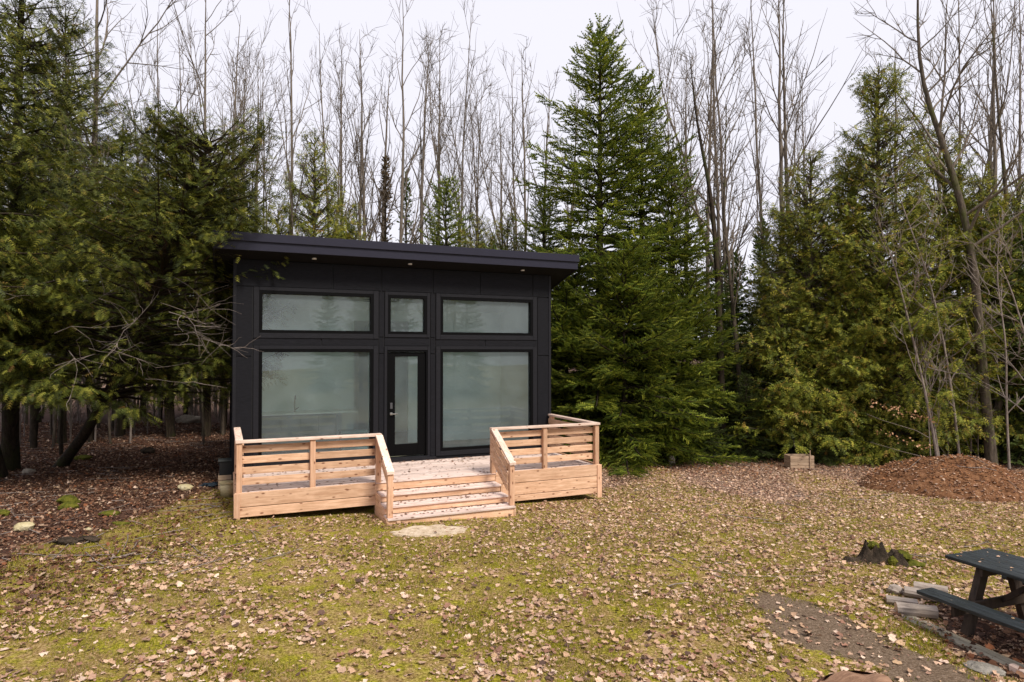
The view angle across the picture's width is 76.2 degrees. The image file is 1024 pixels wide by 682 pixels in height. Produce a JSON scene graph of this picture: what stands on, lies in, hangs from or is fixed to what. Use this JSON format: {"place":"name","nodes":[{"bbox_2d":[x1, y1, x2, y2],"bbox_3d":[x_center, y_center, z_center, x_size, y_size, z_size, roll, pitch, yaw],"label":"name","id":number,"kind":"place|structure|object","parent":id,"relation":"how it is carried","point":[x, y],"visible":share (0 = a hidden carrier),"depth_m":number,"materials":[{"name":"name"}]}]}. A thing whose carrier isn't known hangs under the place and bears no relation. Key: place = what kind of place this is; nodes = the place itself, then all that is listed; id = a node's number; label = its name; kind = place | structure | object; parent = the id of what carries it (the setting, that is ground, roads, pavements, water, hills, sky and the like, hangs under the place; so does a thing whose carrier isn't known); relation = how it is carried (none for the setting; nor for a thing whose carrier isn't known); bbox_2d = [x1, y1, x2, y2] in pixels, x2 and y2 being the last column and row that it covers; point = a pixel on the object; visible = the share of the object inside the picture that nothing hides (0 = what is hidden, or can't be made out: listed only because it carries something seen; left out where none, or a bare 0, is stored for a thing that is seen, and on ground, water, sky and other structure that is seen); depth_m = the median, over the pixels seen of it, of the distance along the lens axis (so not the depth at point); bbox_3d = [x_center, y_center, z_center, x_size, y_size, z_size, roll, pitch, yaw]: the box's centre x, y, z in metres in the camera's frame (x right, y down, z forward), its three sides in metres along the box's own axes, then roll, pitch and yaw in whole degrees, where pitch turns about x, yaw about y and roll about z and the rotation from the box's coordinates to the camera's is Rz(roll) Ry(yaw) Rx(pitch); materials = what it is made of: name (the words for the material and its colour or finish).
{"place":"outdoors","nodes":[
{"label":"outdoors","id":0,"kind":"place"},
{"bbox_2d":[262,409,357,454],"bbox_3d":[-4.953,2.103,15.213,2.565,0.914,0.627,0,-1,-24],"label":"table","id":1,"kind":"object","parent":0,"point":[289,424],"visible":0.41,"depth_m":14.96,"materials":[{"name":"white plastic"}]},
{"bbox_2d":[262,416,279,444],"bbox_3d":[-5.425,2.077,14.685,0.402,0.750,0.017,0,-1,-24],"label":"cabinet door","id":2,"kind":"structure","parent":1,"relation":"in","point":[270,425],"depth_m":14.68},
{"bbox_2d":[0,356,1023,681],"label":"ground","id":3,"kind":"structure","parent":0,"point":[768,600],"depth_m":7.55,"materials":[{"name":"plant"}]},
{"bbox_2d":[0,74,107,477],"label":"cedar tree","id":4,"kind":"object","parent":3,"relation":"on","point":[10,363],"visible":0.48,"depth_m":12.76,"materials":[{"name":"green plant"}]},
{"bbox_2d":[0,1,112,382],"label":"cedar tree","id":5,"kind":"object","parent":3,"relation":"on","point":[12,225],"visible":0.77,"depth_m":12.34,"materials":[{"name":"green plant"}]},
{"bbox_2d":[2,0,146,444],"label":"cedar tree","id":6,"kind":"object","parent":3,"relation":"on","point":[78,33],"visible":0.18,"depth_m":19.60,"materials":[{"name":"green plant"}]},
{"bbox_2d":[0,0,191,470],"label":"cedar tree","id":7,"kind":"object","parent":3,"relation":"on","point":[10,444],"visible":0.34,"depth_m":14.17,"materials":[{"name":"green plant"}]},
{"bbox_2d":[1,0,208,428],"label":"bare tree","id":8,"kind":"object","parent":3,"relation":"on","point":[97,45],"visible":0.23,"depth_m":22.78,"materials":[{"name":"grey plant"}]},
{"bbox_2d":[41,118,206,436],"bbox_3d":[-12.500,-1.911,20.601,5.465,10.222,5.596,-1,-1,41],"label":"cedar tree","id":9,"kind":"object","parent":3,"relation":"on","point":[120,430],"visible":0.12,"depth_m":20.18,"materials":[{"name":"green plant"}]},
{"bbox_2d":[82,1,192,415],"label":"bare tree","id":10,"kind":"object","parent":3,"relation":"on","point":[157,89],"visible":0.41,"depth_m":25.78,"materials":[{"name":"grey plant"}]},
{"bbox_2d":[0,88,301,467],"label":"cedar tree","id":11,"kind":"object","parent":3,"relation":"on","point":[198,200],"visible":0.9,"depth_m":12.54,"materials":[{"name":"green plant"}]},
{"bbox_2d":[73,128,240,436],"bbox_3d":[-10.424,-1.787,20.473,6.040,9.973,6.184,-1,-1,38],"label":"cedar tree","id":12,"kind":"object","parent":3,"relation":"on","point":[171,421],"visible":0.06,"depth_m":20.25,"materials":[{"name":"green plant"}]},
{"bbox_2d":[93,150,268,436],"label":"cedar tree","id":13,"kind":"object","parent":3,"relation":"on","point":[204,399],"visible":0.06,"depth_m":20.20,"materials":[{"name":"green plant"}]},
{"bbox_2d":[161,0,296,422],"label":"bare tree","id":14,"kind":"object","parent":3,"relation":"on","point":[204,80],"visible":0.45,"depth_m":23.79,"materials":[{"name":"grey plant"}]},
{"bbox_2d":[204,0,296,419],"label":"bare tree","id":15,"kind":"object","parent":3,"relation":"on","point":[232,80],"visible":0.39,"depth_m":25.48,"materials":[{"name":"grey plant"}]},
{"bbox_2d":[212,44,304,232],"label":"bare tree","id":16,"kind":"object","parent":3,"relation":"on","point":[263,155],"visible":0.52,"depth_m":26.56,"materials":[{"name":"grey plant"}]},
{"bbox_2d":[254,0,328,233],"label":"bare tree","id":17,"kind":"object","parent":3,"relation":"on","point":[290,169],"visible":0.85,"depth_m":23.82,"materials":[{"name":"grey plant"}]},
{"bbox_2d":[277,121,359,238],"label":"cedar tree","id":18,"kind":"object","parent":3,"relation":"on","point":[312,222],"visible":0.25,"depth_m":23.89,"materials":[{"name":"green plant"}]},
{"bbox_2d":[294,2,374,235],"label":"bare tree","id":19,"kind":"object","parent":3,"relation":"on","point":[324,120],"visible":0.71,"depth_m":26.25,"materials":[{"name":"grey plant"}]},
{"bbox_2d":[300,23,392,238],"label":"bare tree","id":20,"kind":"object","parent":3,"relation":"on","point":[344,126],"visible":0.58,"depth_m":28.38,"materials":[{"name":"grey plant"}]},
{"bbox_2d":[305,64,394,239],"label":"bare tree","id":21,"kind":"object","parent":3,"relation":"on","point":[366,213],"visible":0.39,"depth_m":33.49,"materials":[{"name":"grey plant"}]},
{"bbox_2d":[327,198,373,240],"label":"cedar tree","id":22,"kind":"object","parent":3,"relation":"on","point":[355,224],"visible":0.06,"depth_m":25.00,"materials":[{"name":"green plant"}]},
{"bbox_2d":[323,25,409,240],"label":"bare tree","id":23,"kind":"object","parent":3,"relation":"on","point":[359,170],"visible":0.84,"depth_m":26.64,"materials":[{"name":"grey plant"}]},
{"bbox_2d":[330,44,436,241],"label":"bare tree","id":24,"kind":"object","parent":3,"relation":"on","point":[386,136],"visible":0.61,"depth_m":29.64,"materials":[{"name":"grey plant"}]},
{"bbox_2d":[376,155,397,242],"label":"spruce tree","id":25,"kind":"object","parent":3,"relation":"on","point":[385,166],"visible":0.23,"depth_m":27.04,"materials":[{"name":"green plant"}]},
{"bbox_2d":[213,230,578,485],"bbox_3d":[-3.313,0.636,16.519,7.740,5.196,6.615,0,-1,-24],"label":"cabin","id":26,"kind":"object","parent":3,"relation":"on","point":[446,354],"visible":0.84,"depth_m":14.49,"materials":[{"name":"grey"}]},
{"bbox_2d":[253,345,377,465],"bbox_3d":[-3.935,1.287,13.216,2.434,2.384,0.135,0,-1,-24],"label":"window frame","id":27,"kind":"structure","parent":26,"relation":"in","point":[373,350],"depth_m":13.09,"materials":[{"name":"black metal"}]},
{"bbox_2d":[253,286,378,338],"bbox_3d":[-3.935,-0.553,13.248,2.434,1.004,0.135,0,-1,-24],"label":"window frame","id":28,"kind":"structure","parent":26,"relation":"in","point":[372,333],"depth_m":13.17,"materials":[{"name":"black metal"}]},
{"bbox_2d":[385,291,429,337],"bbox_3d":[-2.247,-0.558,13.993,0.982,0.965,0.135,0,-1,-24],"label":"window","id":29,"kind":"structure","parent":26,"relation":"in","point":[388,295],"depth_m":13.95,"materials":[{"name":"black metal"}]},
{"bbox_2d":[387,350,429,458],"bbox_3d":[-2.246,1.368,13.951,0.960,2.344,0.190,0,-1,-24],"label":"door","id":30,"kind":"structure","parent":26,"relation":"in","point":[413,449],"depth_m":13.97,"materials":[{"name":"black metal"}]},
{"bbox_2d":[435,346,536,455],"bbox_3d":[-0.562,1.312,14.703,2.434,2.384,0.135,0,-1,-24],"label":"window","id":31,"kind":"structure","parent":26,"relation":"in","point":[440,450],"depth_m":14.52,"materials":[{"name":"black metal"}]},
{"bbox_2d":[436,293,536,339],"bbox_3d":[-0.562,-0.527,14.735,2.434,1.004,0.135,0,-1,-24],"label":"window","id":32,"kind":"structure","parent":26,"relation":"in","point":[532,301],"depth_m":14.66,"materials":[{"name":"black metal"}]},
{"bbox_2d":[233,414,601,524],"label":"cedar deck","id":33,"kind":"structure","parent":3,"relation":"on","point":[506,470],"depth_m":11.57,"materials":[{"name":"wood"}]},
{"bbox_2d":[381,0,454,243],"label":"bare tree","id":34,"kind":"object","parent":3,"relation":"on","point":[403,193],"visible":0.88,"depth_m":25.23,"materials":[{"name":"grey plant"}]},
{"bbox_2d":[378,23,457,243],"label":"bare tree","id":35,"kind":"object","parent":3,"relation":"on","point":[421,148],"visible":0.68,"depth_m":29.08,"materials":[{"name":"grey plant"}]},
{"bbox_2d":[398,22,448,244],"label":"bare tree","id":36,"kind":"object","parent":3,"relation":"on","point":[438,188],"visible":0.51,"depth_m":29.27,"materials":[{"name":"grey plant"}]},
{"bbox_2d":[390,524,468,536],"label":"stepping slab","id":37,"kind":"structure","parent":3,"relation":"on","point":[423,530],"depth_m":10.24,"materials":[{"name":"stone"}]},
{"bbox_2d":[418,171,477,246],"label":"fir tree","id":38,"kind":"object","parent":3,"relation":"on","point":[435,221],"visible":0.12,"depth_m":23.91,"materials":[{"name":"green plant"}]},
{"bbox_2d":[417,61,496,243],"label":"bare tree","id":39,"kind":"object","parent":3,"relation":"on","point":[475,179],"visible":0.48,"depth_m":29.84,"materials":[{"name":"grey plant"}]},
{"bbox_2d":[416,0,500,247],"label":"bare tree","id":40,"kind":"object","parent":3,"relation":"on","point":[441,133],"visible":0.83,"depth_m":25.86,"materials":[{"name":"grey plant"}]},
{"bbox_2d":[454,209,504,249],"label":"cedar tree","id":41,"kind":"object","parent":3,"relation":"on","point":[480,243],"visible":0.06,"depth_m":23.03,"materials":[{"name":"green plant"}]},
{"bbox_2d":[443,69,516,246],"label":"bare tree","id":42,"kind":"object","parent":3,"relation":"on","point":[478,185],"visible":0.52,"depth_m":29.80,"materials":[{"name":"grey plant"}]},
{"bbox_2d":[459,34,539,250],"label":"bare tree","id":43,"kind":"object","parent":3,"relation":"on","point":[525,214],"visible":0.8,"depth_m":25.98,"materials":[{"name":"grey plant"}]},
{"bbox_2d":[463,44,542,249],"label":"bare tree","id":44,"kind":"object","parent":3,"relation":"on","point":[505,169],"visible":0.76,"depth_m":29.16,"materials":[{"name":"grey plant"}]},
{"bbox_2d":[484,208,528,250],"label":"cedar tree","id":45,"kind":"object","parent":3,"relation":"on","point":[506,231],"visible":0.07,"depth_m":23.87,"materials":[{"name":"green plant"}]},
{"bbox_2d":[0,421,1023,681],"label":"leaf litter","id":46,"kind":"object","parent":3,"relation":"on","point":[260,613],"visible":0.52,"depth_m":8.90,"materials":[{"name":"plant"}]},
{"bbox_2d":[0,422,1023,585],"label":"fallen twigs","id":47,"kind":"object","parent":3,"relation":"on","point":[199,443],"visible":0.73,"depth_m":10.94,"materials":[{"name":"wood"}]},
{"bbox_2d":[516,68,572,248],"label":"bare tree","id":48,"kind":"object","parent":3,"relation":"on","point":[547,131],"visible":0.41,"depth_m":30.77,"materials":[{"name":"grey plant"}]},
{"bbox_2d":[509,186,580,396],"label":"fir tree","id":49,"kind":"object","parent":3,"relation":"on","point":[541,211],"visible":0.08,"depth_m":22.89,"materials":[{"name":"green plant"}]},
{"bbox_2d":[529,244,643,461],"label":"spruce tree","id":50,"kind":"object","parent":3,"relation":"on","point":[560,316],"visible":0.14,"depth_m":19.07,"materials":[{"name":"green plant"}]},
{"bbox_2d":[551,304,648,467],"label":"spruce tree","id":51,"kind":"object","parent":3,"relation":"on","point":[569,363],"visible":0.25,"depth_m":18.53,"materials":[{"name":"green plant"}]},
{"bbox_2d":[484,13,737,459],"bbox_3d":[2.847,-3.094,20.162,7.820,14.284,8.027,0,-1,25],"label":"spruce tree","id":52,"kind":"object","parent":3,"relation":"on","point":[596,91],"visible":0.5,"depth_m":19.73,"materials":[{"name":"green plant"}]},
{"bbox_2d":[551,231,742,479],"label":"spruce tree","id":53,"kind":"object","parent":3,"relation":"on","point":[626,453],"visible":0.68,"depth_m":18.03,"materials":[{"name":"green plant"}]},
{"bbox_2d":[569,69,732,453],"bbox_3d":[4.351,-2.471,21.186,5.607,12.883,5.068,0,-1,15],"label":"spruce tree","id":54,"kind":"object","parent":3,"relation":"on","point":[647,99],"visible":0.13,"depth_m":20.74,"materials":[{"name":"green plant"}]},
{"bbox_2d":[627,41,711,272],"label":"bare tree","id":55,"kind":"object","parent":3,"relation":"on","point":[680,60],"visible":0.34,"depth_m":30.19,"materials":[{"name":"grey plant"}]},
{"bbox_2d":[594,142,766,449],"bbox_3d":[5.082,-1.240,21.285,5.790,10.285,5.233,0,-1,15],"label":"spruce tree","id":56,"kind":"object","parent":3,"relation":"on","point":[684,219],"visible":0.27,"depth_m":20.68,"materials":[{"name":"green plant"}]},
{"bbox_2d":[611,289,758,465],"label":"spruce tree","id":57,"kind":"object","parent":3,"relation":"on","point":[702,370],"visible":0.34,"depth_m":18.79,"materials":[{"name":"green plant"}]},
{"bbox_2d":[657,38,727,452],"bbox_3d":[5.826,-3.003,20.980,2.146,13.464,1.816,0,-1,23],"label":"dead trunk","id":58,"kind":"object","parent":3,"relation":"on","point":[720,354],"visible":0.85,"depth_m":20.72,"materials":[{"name":"brown plant"}]},
{"bbox_2d":[630,267,759,465],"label":"spruce tree","id":59,"kind":"object","parent":3,"relation":"on","point":[704,326],"visible":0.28,"depth_m":19.59,"materials":[{"name":"green plant"}]},
{"bbox_2d":[609,0,786,328],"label":"bare tree","id":60,"kind":"object","parent":3,"relation":"on","point":[714,130],"visible":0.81,"depth_m":23.93,"materials":[{"name":"grey plant"}]},
{"bbox_2d":[650,43,768,379],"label":"bare tree","id":61,"kind":"object","parent":3,"relation":"on","point":[685,132],"visible":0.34,"depth_m":29.72,"materials":[{"name":"grey plant"}]},
{"bbox_2d":[659,1,781,426],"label":"bare tree","id":62,"kind":"object","parent":3,"relation":"on","point":[707,214],"visible":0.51,"depth_m":25.76,"materials":[{"name":"grey plant"}]},
{"bbox_2d":[687,97,761,444],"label":"bare tree","id":63,"kind":"object","parent":3,"relation":"on","point":[733,303],"visible":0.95,"depth_m":20.95,"materials":[{"name":"brown plant"}]},
{"bbox_2d":[708,249,766,427],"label":"fir tree","id":64,"kind":"object","parent":3,"relation":"on","point":[736,260],"visible":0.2,"depth_m":23.37,"materials":[{"name":"green plant"}]},
{"bbox_2d":[699,0,776,373],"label":"bare tree","id":65,"kind":"object","parent":3,"relation":"on","point":[726,196],"visible":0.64,"depth_m":26.95,"materials":[{"name":"grey plant"}]},
{"bbox_2d":[717,372,783,464],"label":"fir tree","id":66,"kind":"object","parent":3,"relation":"on","point":[746,450],"visible":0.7,"depth_m":19.58,"materials":[{"name":"green plant"}]},
{"bbox_2d":[726,0,787,381],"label":"bare tree","id":67,"kind":"object","parent":3,"relation":"on","point":[759,191],"visible":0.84,"depth_m":25.10,"materials":[{"name":"grey plant"}]},
{"bbox_2d":[711,314,806,459],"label":"fir tree","id":68,"kind":"object","parent":3,"relation":"on","point":[747,370],"visible":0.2,"depth_m":21.02,"materials":[{"name":"green plant"}]},
{"bbox_2d":[729,217,794,430],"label":"fir tree","id":69,"kind":"object","parent":3,"relation":"on","point":[758,248],"visible":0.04,"depth_m":24.96,"materials":[{"name":"green plant"}]},
{"bbox_2d":[726,207,825,434],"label":"cedar tree","id":70,"kind":"object","parent":3,"relation":"on","point":[750,308],"visible":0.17,"depth_m":22.46,"materials":[{"name":"green plant"}]},
{"bbox_2d":[737,0,833,256],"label":"bare tree","id":71,"kind":"object","parent":3,"relation":"on","point":[786,165],"visible":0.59,"depth_m":26.39,"materials":[{"name":"grey plant"}]},
{"bbox_2d":[725,275,867,462],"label":"cedar tree","id":72,"kind":"object","parent":3,"relation":"on","point":[785,349],"visible":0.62,"depth_m":19.49,"materials":[{"name":"green plant"}]},
{"bbox_2d":[762,45,837,224],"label":"bare tree","id":73,"kind":"object","parent":3,"relation":"on","point":[801,121],"visible":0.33,"depth_m":31.52,"materials":[{"name":"grey plant"}]},
{"bbox_2d":[750,0,876,250],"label":"bare tree","id":74,"kind":"object","parent":3,"relation":"on","point":[781,134],"visible":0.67,"depth_m":25.80,"materials":[{"name":"grey plant"}]},
{"bbox_2d":[724,143,920,463],"bbox_3d":[9.436,-1.151,20.510,5.434,10.060,5.997,0,-1,19],"label":"cedar tree","id":75,"kind":"object","parent":3,"relation":"on","point":[796,232],"visible":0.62,"depth_m":19.85,"materials":[{"name":"green plant"}]},
{"bbox_2d":[805,408,848,466],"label":"fir tree","id":76,"kind":"object","parent":3,"relation":"on","point":[831,458],"visible":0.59,"depth_m":18.84,"materials":[{"name":"green plant"}]},
{"bbox_2d":[768,257,940,465],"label":"cedar tree","id":77,"kind":"object","parent":3,"relation":"on","point":[872,445],"visible":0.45,"depth_m":19.02,"materials":[{"name":"green plant"}]},
{"bbox_2d":[772,146,937,455],"bbox_3d":[11.150,-1.266,21.463,4.940,10.330,5.452,1,-1,-42],"label":"cedar tree","id":78,"kind":"object","parent":3,"relation":"on","point":[861,204],"visible":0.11,"depth_m":20.99,"materials":[{"name":"green plant"}]},
{"bbox_2d":[816,670,893,681],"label":"sawn log round","id":79,"kind":"object","parent":3,"relation":"on","point":[851,676],"visible":1,"depth_m":5.10,"materials":[{"name":"beige wood"}]},
{"bbox_2d":[842,539,925,567],"bbox_3d":[5.296,3.075,9.480,1.261,0.349,0.546,0,-1,7],"label":"mossy stump","id":80,"kind":"object","parent":3,"relation":"on","point":[872,552],"visible":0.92,"depth_m":9.37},
{"bbox_2d":[768,52,1014,467],"bbox_3d":[11.446,-2.499,20.152,6.641,12.739,6.560,-1,-1,44],"label":"cedar tree","id":81,"kind":"object","parent":3,"relation":"on","point":[876,140],"visible":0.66,"depth_m":19.04,"materials":[{"name":"green plant"}]},
{"bbox_2d":[834,261,988,466],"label":"cedar tree","id":82,"kind":"object","parent":3,"relation":"on","point":[900,418],"visible":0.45,"depth_m":18.57,"materials":[{"name":"green plant"}]},
{"bbox_2d":[858,198,969,456],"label":"sapling","id":83,"kind":"object","parent":3,"relation":"on","point":[918,362],"visible":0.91,"depth_m":17.59,"materials":[{"name":"plant"}]},
{"bbox_2d":[894,601,938,618],"bbox_3d":[4.561,3.043,7.369,0.402,0.153,0.173,0,-1,17],"label":"firewood log","id":84,"kind":"object","parent":3,"relation":"on","point":[920,610],"visible":0.92,"depth_m":7.31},
{"bbox_2d":[857,148,1003,454],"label":"sapling","id":85,"kind":"object","parent":3,"relation":"on","point":[950,380],"visible":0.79,"depth_m":18.18,"materials":[{"name":"plant"}]},
{"bbox_2d":[878,0,982,299],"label":"bare tree","id":86,"kind":"object","parent":3,"relation":"on","point":[943,91],"visible":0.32,"depth_m":24.00,"materials":[{"name":"grey plant"}]},
{"bbox_2d":[847,0,1023,464],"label":"bare tree","id":87,"kind":"object","parent":3,"relation":"on","point":[990,450],"visible":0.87,"depth_m":18.55,"materials":[{"name":"brown plant"}]},
{"bbox_2d":[857,456,1023,502],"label":"leaf mound","id":88,"kind":"object","parent":3,"relation":"on","point":[929,487],"visible":0.66,"depth_m":14.71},
{"bbox_2d":[875,114,1023,454],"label":"cedar tree","id":89,"kind":"object","parent":3,"relation":"on","point":[946,188],"visible":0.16,"depth_m":19.83,"materials":[{"name":"green plant"}]},
{"bbox_2d":[889,610,1023,668],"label":"edging plank","id":90,"kind":"object","parent":3,"relation":"on","point":[989,653],"visible":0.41,"depth_m":6.59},
{"bbox_2d":[909,0,1023,195],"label":"bare tree","id":91,"kind":"object","parent":3,"relation":"on","point":[992,144],"visible":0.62,"depth_m":23.91,"materials":[{"name":"grey plant"}]},
{"bbox_2d":[916,548,1023,636],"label":"picnic table","id":92,"kind":"object","parent":3,"relation":"on","point":[973,607],"visible":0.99,"depth_m":6.92,"materials":[{"name":"paint"}]},
{"bbox_2d":[923,0,1023,227],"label":"bare tree","id":93,"kind":"object","parent":3,"relation":"on","point":[987,74],"visible":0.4,"depth_m":26.87,"materials":[{"name":"grey plant"}]},
{"bbox_2d":[935,0,1012,248],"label":"bare tree","id":94,"kind":"object","parent":3,"relation":"on","point":[994,141],"visible":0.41,"depth_m":23.54,"materials":[{"name":"grey plant"}]},
{"bbox_2d":[925,169,1023,461],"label":"cedar tree","id":95,"kind":"object","parent":3,"relation":"on","point":[991,278],"visible":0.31,"depth_m":19.13,"materials":[{"name":"green plant"}]},
{"bbox_2d":[945,201,1023,468],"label":"sapling","id":96,"kind":"object","parent":3,"relation":"on","point":[1006,404],"visible":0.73,"depth_m":18.06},
{"bbox_2d":[946,223,1023,411],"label":"sapling","id":97,"kind":"object","parent":3,"relation":"on","point":[1006,278],"visible":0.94,"depth_m":17.26,"materials":[{"name":"plant"}]},
{"bbox_2d":[963,202,1023,465],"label":"cedar tree","id":98,"kind":"object","parent":3,"relation":"on","point":[1017,455],"visible":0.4,"depth_m":18.83,"materials":[{"name":"green plant"}]},
{"bbox_2d":[978,0,1023,447],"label":"bare tree","id":99,"kind":"object","parent":3,"relation":"on","point":[997,404],"visible":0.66,"depth_m":19.56,"materials":[{"name":"brown plant"}]},
{"bbox_2d":[983,175,1023,420],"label":"cedar tree","id":100,"kind":"object","parent":3,"relation":"on","point":[1015,205],"visible":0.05,"depth_m":21.24,"materials":[{"name":"green plant"}]},
{"bbox_2d":[984,0,1023,213],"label":"bare tree","id":101,"kind":"object","parent":3,"relation":"on","point":[1013,109],"visible":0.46,"depth_m":24.89,"materials":[{"name":"grey plant"}]},
{"bbox_2d":[0,0,1023,348],"label":"sky","id":102,"kind":"structure","parent":0,"point":[552,27],"materials":[{"name":"white"}]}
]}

